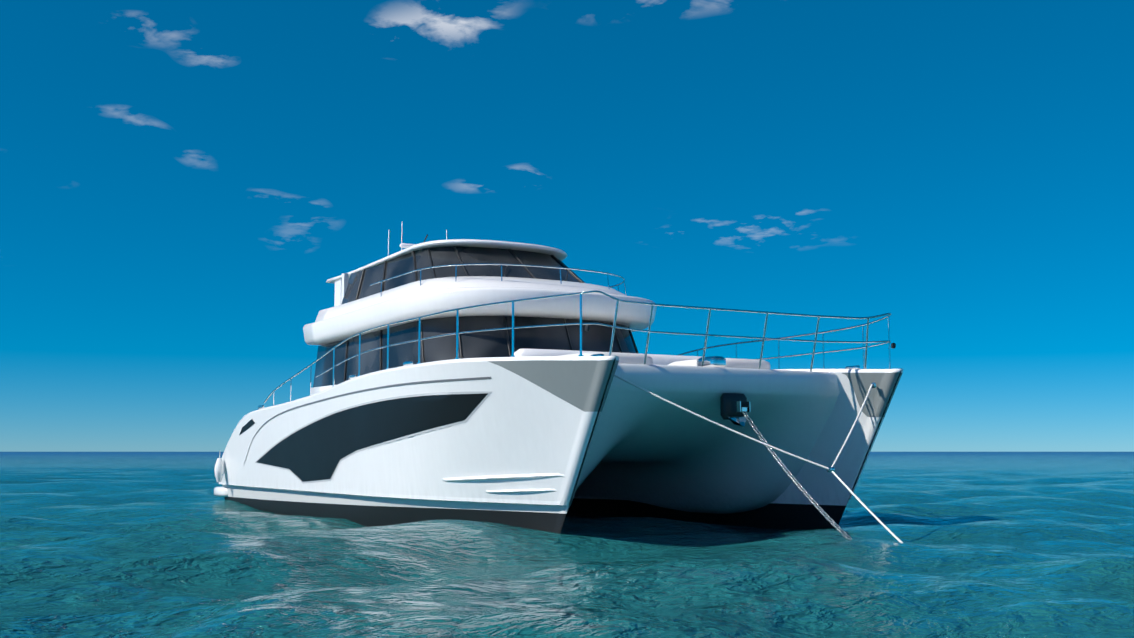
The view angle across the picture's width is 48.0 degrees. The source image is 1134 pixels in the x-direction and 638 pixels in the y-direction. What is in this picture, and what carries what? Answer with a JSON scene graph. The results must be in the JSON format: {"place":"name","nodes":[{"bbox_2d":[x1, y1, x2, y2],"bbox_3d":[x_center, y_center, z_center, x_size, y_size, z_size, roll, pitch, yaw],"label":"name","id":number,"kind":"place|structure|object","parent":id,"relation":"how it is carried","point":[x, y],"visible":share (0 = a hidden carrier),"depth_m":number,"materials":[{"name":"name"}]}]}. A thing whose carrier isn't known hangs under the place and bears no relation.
{"place":"outdoors","nodes":[
{"label":"outdoors","id":0,"kind":"place"},
{"bbox_2d":[0,452,1133,637],"bbox_3d":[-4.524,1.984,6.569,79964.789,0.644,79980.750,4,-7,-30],"label":"sea","id":1,"kind":"structure","parent":0,"point":[172,545],"depth_m":13.98,"materials":[{"name":"liquid"}]},
{"bbox_2d":[214,221,902,533],"bbox_3d":[-1.224,1.207,25.803,8.060,7.356,16.509,4,-7,-30],"label":"power catamaran","id":2,"kind":"object","parent":1,"relation":"in","point":[467,379],"visible":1,"depth_m":21.42,"materials":[{"name":"white plastic"}]},
{"bbox_2d":[610,372,902,542],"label":"anchor lines","id":3,"kind":"object","parent":2,"relation":"attached to","point":[817,506],"visible":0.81,"depth_m":17.73,"materials":[{"name":"grey fabric"}]},
{"bbox_2d":[0,0,1133,451],"label":"sky","id":4,"kind":"structure","parent":0,"point":[184,184],"materials":[{"name":"blue"}]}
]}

